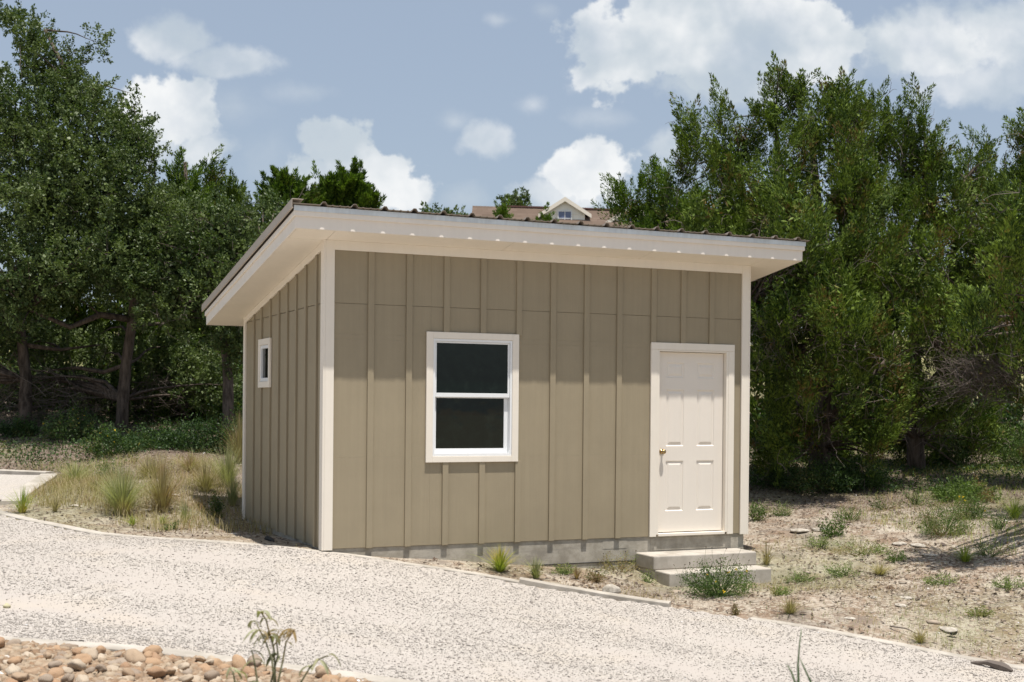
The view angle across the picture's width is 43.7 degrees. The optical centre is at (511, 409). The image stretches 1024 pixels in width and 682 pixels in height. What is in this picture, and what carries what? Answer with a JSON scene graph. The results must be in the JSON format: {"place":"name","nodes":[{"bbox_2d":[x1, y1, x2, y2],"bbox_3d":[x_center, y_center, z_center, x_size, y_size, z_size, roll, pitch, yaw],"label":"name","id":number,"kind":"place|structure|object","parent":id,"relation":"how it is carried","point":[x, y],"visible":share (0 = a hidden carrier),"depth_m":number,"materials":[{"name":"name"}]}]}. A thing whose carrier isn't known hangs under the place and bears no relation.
{"place":"outdoors","nodes":[
{"label":"outdoors","id":0,"kind":"place"},
{"bbox_2d":[0,333,1023,669],"bbox_3d":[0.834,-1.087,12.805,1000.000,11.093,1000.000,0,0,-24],"label":"ground","id":1,"kind":"structure","parent":0,"point":[824,615],"depth_m":14.38,"materials":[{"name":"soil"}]},
{"bbox_2d":[0,474,38,499],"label":"gravel pad","id":2,"kind":"object","parent":1,"relation":"on","point":[9,484],"visible":0.84,"depth_m":18.19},
{"bbox_2d":[0,412,45,437],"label":"bush","id":3,"kind":"object","parent":1,"relation":"on","point":[20,427],"visible":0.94,"depth_m":21.60,"materials":[{"name":"green plant"}]},
{"bbox_2d":[5,485,48,512],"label":"grass tuft","id":4,"kind":"object","parent":1,"relation":"on","point":[21,504],"visible":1,"depth_m":15.22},
{"bbox_2d":[0,469,54,474],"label":"kerb","id":5,"kind":"structure","parent":1,"relation":"on","point":[16,472],"depth_m":19.05,"materials":[{"name":"concrete"}]},
{"bbox_2d":[0,474,56,504],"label":"kerb","id":6,"kind":"structure","parent":1,"relation":"on","point":[33,483],"depth_m":17.24,"materials":[{"name":"concrete"}]},
{"bbox_2d":[0,218,99,423],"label":"live oak","id":7,"kind":"object","parent":1,"relation":"on","point":[22,345],"visible":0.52,"depth_m":22.63,"materials":[{"name":"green plant"}]},
{"bbox_2d":[4,229,139,409],"bbox_3d":[-9.454,-1.481,26.674,3.181,4.970,2.630,0,0,-24],"label":"juniper","id":8,"kind":"object","parent":1,"relation":"on","point":[77,312],"visible":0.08,"depth_m":26.23,"materials":[{"name":"green plant"}]},
{"bbox_2d":[37,401,109,443],"bbox_3d":[-7.343,0.211,21.388,1.177,0.779,0.976,0,0,-6],"label":"bush","id":9,"kind":"object","parent":1,"relation":"on","point":[80,426],"visible":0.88,"depth_m":21.29,"materials":[{"name":"green plant"}]},
{"bbox_2d":[0,333,151,423],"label":"dead brush","id":10,"kind":"object","parent":1,"relation":"on","point":[55,394],"visible":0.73,"depth_m":23.21,"materials":[{"name":"plant"}]},
{"bbox_2d":[48,458,106,481],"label":"grass tuft","id":11,"kind":"object","parent":1,"relation":"on","point":[76,470],"visible":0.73,"depth_m":17.97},
{"bbox_2d":[48,349,139,413],"bbox_3d":[-8.325,-0.592,25.466,1.671,1.490,1.353,0,0,-40],"label":"bush","id":12,"kind":"object","parent":1,"relation":"on","point":[97,401],"visible":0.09,"depth_m":25.30,"materials":[{"name":"green plant"}]},
{"bbox_2d":[71,421,151,458],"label":"bush","id":13,"kind":"object","parent":1,"relation":"on","point":[96,447],"visible":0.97,"depth_m":19.84,"materials":[{"name":"green plant"}]},
{"bbox_2d":[61,459,179,514],"bbox_3d":[-4.525,0.914,15.529,2.398,0.704,1.918,0,0,-13],"label":"grass tuft","id":14,"kind":"object","parent":1,"relation":"on","point":[125,499],"visible":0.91,"depth_m":15.29,"materials":[{"name":"plant"}]},
{"bbox_2d":[0,0,242,432],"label":"live oak","id":15,"kind":"object","parent":1,"relation":"on","point":[57,198],"visible":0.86,"depth_m":21.44,"materials":[{"name":"green plant"}]},
{"bbox_2d":[0,447,265,534],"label":"green grass","id":16,"kind":"structure","parent":1,"relation":"on","point":[141,475],"depth_m":18.39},
{"bbox_2d":[8,451,273,534],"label":"dry grass","id":17,"kind":"structure","parent":1,"relation":"on","point":[64,484],"depth_m":16.23,"materials":[{"name":"plant"}]},
{"bbox_2d":[89,294,203,389],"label":"juniper","id":18,"kind":"object","parent":1,"relation":"on","point":[118,310],"depth_m":27.71,"materials":[{"name":"green plant"}]},
{"bbox_2d":[122,416,188,449],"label":"bush","id":19,"kind":"object","parent":1,"relation":"on","point":[148,436],"visible":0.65,"depth_m":20.61,"materials":[{"name":"green plant"}]},
{"bbox_2d":[113,451,201,477],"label":"grass tuft","id":20,"kind":"object","parent":1,"relation":"on","point":[148,468],"visible":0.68,"depth_m":17.91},
{"bbox_2d":[0,510,320,551],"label":"kerb","id":21,"kind":"structure","parent":1,"relation":"on","point":[53,524],"depth_m":13.71,"materials":[{"name":"concrete"}]},
{"bbox_2d":[129,451,210,512],"bbox_3d":[-4.181,0.871,15.849,1.734,0.790,1.576,0,0,-24],"label":"grass tuft","id":22,"kind":"object","parent":1,"relation":"on","point":[162,498],"visible":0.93,"depth_m":15.68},
{"bbox_2d":[106,146,239,422],"bbox_3d":[-6.598,-2.300,25.130,2.370,5.803,2.283,1,0,37],"label":"juniper","id":23,"kind":"object","parent":1,"relation":"on","point":[178,169],"visible":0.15,"depth_m":24.88,"materials":[{"name":"green plant"}]},
{"bbox_2d":[129,346,242,425],"bbox_3d":[-6.006,-0.228,23.834,2.615,1.914,1.825,0,0,-24],"label":"dead brush","id":24,"kind":"object","parent":1,"relation":"on","point":[155,383],"visible":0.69,"depth_m":23.53,"materials":[{"name":"plant"}]},
{"bbox_2d":[157,449,215,470],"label":"grass tuft","id":25,"kind":"object","parent":1,"relation":"on","point":[189,462],"visible":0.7,"depth_m":18.67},
{"bbox_2d":[162,412,229,452],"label":"bush","id":26,"kind":"object","parent":1,"relation":"on","point":[190,435],"visible":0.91,"depth_m":20.66,"materials":[{"name":"green plant"}]},
{"bbox_2d":[164,144,231,412],"bbox_3d":[-6.032,-2.333,25.825,2.585,6.267,1.926,0,0,-31],"label":"juniper","id":27,"kind":"object","parent":1,"relation":"on","point":[210,174],"visible":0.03,"depth_m":25.91,"materials":[{"name":"green plant"}]},
{"bbox_2d":[174,456,239,491],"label":"grass tuft","id":28,"kind":"object","parent":1,"relation":"on","point":[207,481],"visible":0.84,"depth_m":17.21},
{"bbox_2d":[0,636,415,681],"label":"kerb","id":29,"kind":"structure","parent":1,"relation":"on","point":[113,647],"depth_m":8.12,"materials":[{"name":"concrete"}]},
{"bbox_2d":[119,182,306,449],"bbox_3d":[-4.879,-1.543,21.444,3.222,4.916,2.332,0,0,-24],"label":"live oak","id":30,"kind":"object","parent":1,"relation":"on","point":[218,236],"visible":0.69,"depth_m":21.11,"materials":[{"name":"green plant"}]},
{"bbox_2d":[204,490,226,517],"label":"weed","id":31,"kind":"object","parent":1,"relation":"on","point":[219,505],"visible":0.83,"depth_m":15.92,"materials":[{"name":"green plant"}]},
{"bbox_2d":[193,439,241,486],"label":"grass tuft","id":32,"kind":"object","parent":1,"relation":"on","point":[228,468],"visible":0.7,"depth_m":17.72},
{"bbox_2d":[201,403,242,453],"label":"bush","id":33,"kind":"object","parent":1,"relation":"on","point":[222,431],"visible":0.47,"depth_m":20.75,"materials":[{"name":"green plant"}]},
{"bbox_2d":[205,360,242,429],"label":"bush","id":34,"kind":"object","parent":1,"relation":"on","point":[219,407],"visible":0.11,"depth_m":24.23,"materials":[{"name":"green plant"}]},
{"bbox_2d":[214,472,241,505],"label":"grass tuft","id":35,"kind":"object","parent":1,"relation":"on","point":[234,492],"visible":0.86,"depth_m":16.72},
{"bbox_2d":[216,414,242,462],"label":"grass tuft","id":36,"kind":"object","parent":1,"relation":"on","point":[238,439],"visible":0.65,"depth_m":19.55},
{"bbox_2d":[216,167,270,409],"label":"juniper","id":37,"kind":"object","parent":1,"relation":"on","point":[231,189],"visible":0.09,"depth_m":25.39,"materials":[{"name":"green plant"}]},
{"bbox_2d":[253,164,323,222],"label":"juniper","id":38,"kind":"object","parent":1,"relation":"on","point":[281,181],"visible":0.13,"depth_m":29.84,"materials":[{"name":"green plant"}]},
{"bbox_2d":[308,156,386,208],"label":"juniper","id":39,"kind":"object","parent":1,"relation":"on","point":[346,187],"visible":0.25,"depth_m":30.15,"materials":[{"name":"green plant"}]},
{"bbox_2d":[320,551,519,583],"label":"kerb","id":40,"kind":"structure","parent":1,"relation":"on","point":[505,579],"depth_m":12.71,"materials":[{"name":"concrete"}]},
{"bbox_2d":[419,200,453,213],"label":"oak tree","id":41,"kind":"object","parent":1,"relation":"on","point":[434,210],"visible":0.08,"depth_m":47.73,"materials":[{"name":"green plant"}]},
{"bbox_2d":[450,544,522,571],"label":"grass tuft","id":42,"kind":"object","parent":1,"relation":"on","point":[499,564],"visible":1,"depth_m":13.11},
{"bbox_2d":[492,197,513,218],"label":"juniper","id":43,"kind":"object","parent":1,"relation":"on","point":[502,210],"visible":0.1,"depth_m":39.85,"materials":[{"name":"green plant"}]},
{"bbox_2d":[202,198,809,568],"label":"shed","id":44,"kind":"structure","parent":1,"relation":"on","point":[444,385],"depth_m":13.65,"materials":[{"name":"paint"}]},
{"bbox_2d":[258,338,271,387],"bbox_3d":[-2.889,-0.548,15.052,0.080,0.575,0.593,0,0,-24],"label":"window","id":45,"kind":"structure","parent":44,"relation":"in","point":[264,345],"depth_m":15.08,"materials":[{"name":"beige paint"}]},
{"bbox_2d":[425,331,518,462],"bbox_3d":[-0.426,-0.126,13.376,1.040,1.347,0.110,0,0,-24],"label":"window","id":46,"kind":"structure","parent":44,"relation":"in","point":[472,386],"depth_m":13.37,"materials":[{"name":"beige paint"}]},
{"bbox_2d":[649,342,734,536],"bbox_3d":[2.017,0.337,14.471,1.097,2.166,0.135,0,0,-24],"label":"door","id":47,"kind":"structure","parent":44,"relation":"in","point":[691,451],"depth_m":14.48,"materials":[{"name":"beige paint"}]},
{"bbox_2d":[0,515,1023,681],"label":"gravel drive","id":48,"kind":"structure","parent":1,"relation":"on","point":[323,604],"depth_m":10.34,"materials":[{"name":"gravel"}]},
{"bbox_2d":[0,639,371,681],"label":"river stones","id":49,"kind":"object","parent":48,"relation":"on","point":[142,676],"visible":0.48,"depth_m":7.67,"materials":[{"name":"stone"}]},
{"bbox_2d":[124,648,145,663],"bbox_3d":[-2.299,1.507,7.784,0.155,0.086,0.112,22,14,37],"label":"river rock","id":50,"kind":"object","parent":49,"relation":"on","point":[132,655],"visible":0.93,"depth_m":7.75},
{"bbox_2d":[146,665,166,678],"bbox_3d":[-2.065,1.526,7.419,0.115,0.067,0.085,16,-50,-39],"label":"river rock","id":51,"kind":"object","parent":49,"relation":"on","point":[155,671],"visible":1,"depth_m":7.39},
{"bbox_2d":[226,610,340,681],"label":"wilting sapling","id":52,"kind":"object","parent":49,"relation":"on","point":[278,640],"visible":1,"depth_m":5.57,"materials":[{"name":"green plant"}]},
{"bbox_2d":[0,470,1023,681],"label":"gravel","id":53,"kind":"structure","parent":48,"relation":"on","point":[376,626],"depth_m":10.27,"materials":[{"name":"gravel"}]},
{"bbox_2d":[971,660,1012,671],"bbox_3d":[3.945,2.095,10.488,0.077,0.078,0.356,0,0,-40],"label":"bark strip","id":54,"kind":"object","parent":48,"relation":"on","point":[999,665],"visible":1,"depth_m":10.43,"materials":[{"name":"brown wood"}]},
{"bbox_2d":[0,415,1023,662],"bbox_3d":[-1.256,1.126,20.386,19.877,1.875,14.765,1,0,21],"label":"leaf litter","id":55,"kind":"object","parent":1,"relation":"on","point":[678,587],"visible":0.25,"depth_m":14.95,"materials":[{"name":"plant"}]},
{"bbox_2d":[0,439,1023,663],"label":"rubble","id":56,"kind":"object","parent":1,"relation":"on","point":[934,621],"visible":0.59,"depth_m":13.01,"materials":[{"name":"stone"}]},
{"bbox_2d":[0,410,1023,493],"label":"undergrowth","id":57,"kind":"object","parent":1,"relation":"on","point":[185,445],"visible":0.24,"depth_m":20.93,"materials":[{"name":"green plant"}]},
{"bbox_2d":[495,186,531,205],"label":"oak tree","id":58,"kind":"object","parent":1,"relation":"on","point":[515,200],"visible":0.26,"depth_m":65.78,"materials":[{"name":"green plant"}]},
{"bbox_2d":[506,557,547,578],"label":"grass tuft","id":59,"kind":"object","parent":1,"relation":"on","point":[535,573],"visible":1,"depth_m":13.00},
{"bbox_2d":[137,422,1023,655],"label":"dry grass","id":60,"kind":"structure","parent":1,"relation":"on","point":[268,533],"depth_m":14.49,"materials":[{"name":"plant"}]},
{"bbox_2d":[519,577,670,606],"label":"kerb","id":61,"kind":"structure","parent":1,"relation":"on","point":[579,590],"depth_m":12.56,"materials":[{"name":"concrete"}]},
{"bbox_2d":[580,567,609,583],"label":"weed","id":62,"kind":"object","parent":1,"relation":"on","point":[593,578],"visible":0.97,"depth_m":13.26,"materials":[{"name":"green plant"}]},
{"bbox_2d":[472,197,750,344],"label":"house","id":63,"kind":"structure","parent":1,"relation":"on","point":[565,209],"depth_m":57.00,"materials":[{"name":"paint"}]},
{"bbox_2d":[598,551,639,572],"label":"weed","id":64,"kind":"object","parent":1,"relation":"on","point":[619,567],"visible":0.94,"depth_m":13.96,"materials":[{"name":"green plant"}]},
{"bbox_2d":[590,153,718,230],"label":"juniper","id":65,"kind":"object","parent":1,"relation":"on","point":[650,219],"visible":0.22,"depth_m":22.25,"materials":[{"name":"green plant"}]},
{"bbox_2d":[636,548,770,586],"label":"concrete steps","id":66,"kind":"structure","parent":1,"relation":"on","point":[661,565],"depth_m":13.99,"materials":[{"name":"concrete"}]},
{"bbox_2d":[673,548,757,600],"bbox_3d":[2.092,1.678,13.002,0.939,0.571,0.800,0,0,-24],"label":"flowering weed","id":67,"kind":"object","parent":1,"relation":"on","point":[706,585],"visible":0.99,"depth_m":12.94,"materials":[{"name":"green plant"}]},
{"bbox_2d":[748,499,769,521],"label":"weed","id":68,"kind":"object","parent":1,"relation":"on","point":[761,512],"visible":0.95,"depth_m":17.22,"materials":[{"name":"green plant"}]},
{"bbox_2d":[749,454,804,489],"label":"bush","id":69,"kind":"object","parent":1,"relation":"on","point":[762,483],"visible":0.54,"depth_m":19.79,"materials":[{"name":"green plant"}]},
{"bbox_2d":[749,391,813,444],"bbox_3d":[5.275,0.132,24.980,1.926,1.394,1.526,0,0,-24],"label":"bush","id":70,"kind":"object","parent":1,"relation":"on","point":[760,415],"visible":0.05,"depth_m":24.70,"materials":[{"name":"green plant"}]},
{"bbox_2d":[767,501,796,516],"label":"weed","id":71,"kind":"object","parent":1,"relation":"on","point":[781,512],"visible":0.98,"depth_m":17.57,"materials":[{"name":"green plant"}]},
{"bbox_2d":[645,49,926,493],"bbox_3d":[4.236,-1.983,19.495,4.144,7.324,4.315,0,0,-5],"label":"juniper","id":72,"kind":"object","parent":1,"relation":"on","point":[822,268],"visible":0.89,"depth_m":19.26,"materials":[{"name":"green plant"}]},
{"bbox_2d":[751,287,812,375],"bbox_3d":[3.883,-1.171,18.716,1.096,1.388,0.970,1,0,18],"label":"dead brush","id":73,"kind":"object","parent":72,"relation":"hanging from","point":[766,357],"visible":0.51,"depth_m":18.62,"materials":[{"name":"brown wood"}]},
{"bbox_2d":[749,194,843,435],"bbox_3d":[5.422,-1.607,25.513,2.969,5.637,2.748,0,0,-24],"label":"juniper","id":74,"kind":"object","parent":1,"relation":"on","point":[754,401],"visible":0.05,"depth_m":25.15,"materials":[{"name":"green plant"}]},
{"bbox_2d":[787,629,811,681],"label":"grass stalk","id":75,"kind":"object","parent":1,"relation":"on","point":[798,678],"depth_m":5.00,"materials":[{"name":"green plant"}]},
{"bbox_2d":[781,566,819,583],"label":"weed","id":76,"kind":"object","parent":1,"relation":"on","point":[798,575],"visible":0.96,"depth_m":13.99,"materials":[{"name":"green plant"}]},
{"bbox_2d":[776,597,833,613],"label":"grass tuft","id":77,"kind":"object","parent":1,"relation":"on","point":[790,608],"visible":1,"depth_m":12.05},
{"bbox_2d":[800,533,836,548],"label":"weed","id":78,"kind":"object","parent":1,"relation":"on","point":[820,541],"visible":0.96,"depth_m":15.30,"materials":[{"name":"green plant"}]},
{"bbox_2d":[778,452,860,495],"bbox_3d":[4.673,0.985,19.352,1.253,0.722,1.062,0,0,-24],"label":"bush","id":79,"kind":"object","parent":1,"relation":"on","point":[815,480],"visible":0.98,"depth_m":19.22,"materials":[{"name":"green plant"}]},
{"bbox_2d":[816,510,848,537],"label":"weed","id":80,"kind":"object","parent":1,"relation":"on","point":[836,532],"visible":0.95,"depth_m":15.77,"materials":[{"name":"green plant"}]},
{"bbox_2d":[821,561,859,577],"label":"weed","id":81,"kind":"object","parent":1,"relation":"on","point":[839,573],"visible":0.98,"depth_m":14.07,"materials":[{"name":"green plant"}]},
{"bbox_2d":[825,534,890,556],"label":"weed","id":82,"kind":"object","parent":1,"relation":"on","point":[877,548],"visible":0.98,"depth_m":14.86,"materials":[{"name":"green plant"}]},
{"bbox_2d":[809,153,909,433],"bbox_3d":[6.946,-2.225,25.901,2.779,6.351,2.352,0,0,-7],"label":"juniper","id":83,"kind":"object","parent":1,"relation":"on","point":[841,319],"visible":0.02,"depth_m":25.82,"materials":[{"name":"green plant"}]},
{"bbox_2d":[827,448,895,492],"bbox_3d":[5.364,0.946,19.656,1.173,0.711,0.944,0,0,-24],"label":"bush","id":84,"kind":"object","parent":1,"relation":"on","point":[879,476],"visible":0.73,"depth_m":19.52,"materials":[{"name":"green plant"}]},
{"bbox_2d":[851,560,914,574],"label":"grass tuft","id":85,"kind":"object","parent":1,"relation":"on","point":[878,570],"visible":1,"depth_m":13.99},
{"bbox_2d":[864,492,904,509],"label":"weed","id":86,"kind":"object","parent":1,"relation":"on","point":[878,506],"visible":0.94,"depth_m":17.77,"materials":[{"name":"green plant"}]},
{"bbox_2d":[748,617,1023,669],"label":"kerb","id":87,"kind":"structure","parent":1,"relation":"on","point":[924,649],"depth_m":11.25,"materials":[{"name":"concrete"}]},
{"bbox_2d":[752,447,1023,553],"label":"green grass","id":88,"kind":"structure","parent":1,"relation":"on","point":[976,472],"depth_m":19.21,"materials":[{"name":"plant"}]},
{"bbox_2d":[882,548,909,562],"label":"weed","id":89,"kind":"object","parent":1,"relation":"on","point":[889,557],"visible":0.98,"depth_m":14.42,"materials":[{"name":"green plant"}]},
{"bbox_2d":[896,481,937,504],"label":"weed","id":90,"kind":"object","parent":1,"relation":"on","point":[915,500],"visible":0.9,"depth_m":18.12,"materials":[{"name":"green plant"}]},
{"bbox_2d":[850,72,1020,471],"bbox_3d":[6.994,-2.052,21.206,3.126,7.584,5.160,1,0,21],"label":"juniper","id":91,"kind":"object","parent":1,"relation":"on","point":[920,171],"visible":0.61,"depth_m":21.62,"materials":[{"name":"green plant"}]},
{"bbox_2d":[903,333,1023,440],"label":"dead brush","id":92,"kind":"object","parent":91,"relation":"attached to","point":[980,378],"visible":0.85,"depth_m":20.03,"materials":[{"name":"plant"}]},
{"bbox_2d":[919,568,959,585],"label":"weed","id":93,"kind":"object","parent":1,"relation":"on","point":[929,580],"visible":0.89,"depth_m":13.37,"materials":[{"name":"green plant"}]},
{"bbox_2d":[913,492,978,538],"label":"bush","id":94,"kind":"object","parent":1,"relation":"on","point":[936,523],"visible":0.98,"depth_m":15.48,"materials":[{"name":"green plant"}]},
{"bbox_2d":[926,428,979,466],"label":"bush","id":95,"kind":"object","parent":1,"relation":"on","point":[959,456],"visible":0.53,"depth_m":22.57,"materials":[{"name":"green plant"}]},
{"bbox_2d":[925,474,1003,502],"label":"bush","id":96,"kind":"object","parent":1,"relation":"on","point":[974,488],"visible":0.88,"depth_m":18.52,"materials":[{"name":"green plant"}]},
{"bbox_2d":[939,541,992,561],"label":"grass tuft","id":97,"kind":"object","parent":1,"relation":"on","point":[964,556],"visible":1,"depth_m":14.21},
{"bbox_2d":[950,485,992,518],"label":"bush","id":98,"kind":"object","parent":1,"relation":"on","point":[971,504],"visible":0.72,"depth_m":16.59,"materials":[{"name":"green plant"}]},
{"bbox_2d":[923,168,1023,378],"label":"juniper","id":99,"kind":"object","parent":1,"relation":"on","point":[1012,255],"visible":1,"depth_m":13.56,"materials":[{"name":"green plant"}]},
{"bbox_2d":[925,207,1023,433],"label":"juniper","id":100,"kind":"object","parent":1,"relation":"on","point":[998,355],"visible":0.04,"depth_m":25.62,"materials":[{"name":"green plant"}]},
{"bbox_2d":[963,602,995,618],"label":"weed","id":101,"kind":"object","parent":1,"relation":"on","point":[979,612],"visible":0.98,"depth_m":12.05,"materials":[{"name":"green plant"}]},
{"bbox_2d":[962,107,1023,472],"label":"juniper","id":102,"kind":"object","parent":1,"relation":"on","point":[1018,172],"visible":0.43,"depth_m":19.82,"materials":[{"name":"green plant"}]},
{"bbox_2d":[973,536,1015,557],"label":"weed","id":103,"kind":"object","parent":1,"relation":"on","point":[988,550],"visible":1,"depth_m":14.43,"materials":[{"name":"green plant"}]},
{"bbox_2d":[976,375,1023,453],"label":"bush","id":104,"kind":"object","parent":1,"relation":"on","point":[1014,424],"visible":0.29,"depth_m":24.39,"materials":[{"name":"green plant"}]},
{"bbox_2d":[977,501,1023,530],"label":"weed","id":105,"kind":"object","parent":1,"relation":"on","point":[999,526],"visible":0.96,"depth_m":15.81,"materials":[{"name":"green plant"}]},
{"bbox_2d":[988,416,1023,467],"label":"bush","id":106,"kind":"object","parent":1,"relation":"on","point":[1017,450],"visible":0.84,"depth_m":22.65,"materials":[{"name":"green plant"}]},
{"bbox_2d":[991,571,1023,590],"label":"weed","id":107,"kind":"object","parent":1,"relation":"on","point":[1005,585],"visible":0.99,"depth_m":13.06,"materials":[{"name":"green plant"}]},
{"bbox_2d":[1000,496,1023,518],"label":"grass tuft","id":108,"kind":"object","parent":1,"relation":"on","point":[1014,506],"visible":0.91,"depth_m":16.66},
{"bbox_2d":[0,0,1023,334],"label":"sky","id":109,"kind":"structure","parent":0,"point":[449,103],"materials":[{"name":"blue"}]},
{"bbox_3d":[-2.511,1.530,7.435,0.119,0.054,0.099,28,13,23],"label":"river rock","id":110,"kind":"object","parent":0,"visible":0},
{"bbox_2d":[67,659,85,670],"bbox_3d":[-2.529,1.484,7.422,0.114,0.074,0.148,9,-14,-8],"label":"river rock","id":111,"kind":"object","parent":110,"relation":"on","point":[77,664],"visible":0.91,"depth_m":7.38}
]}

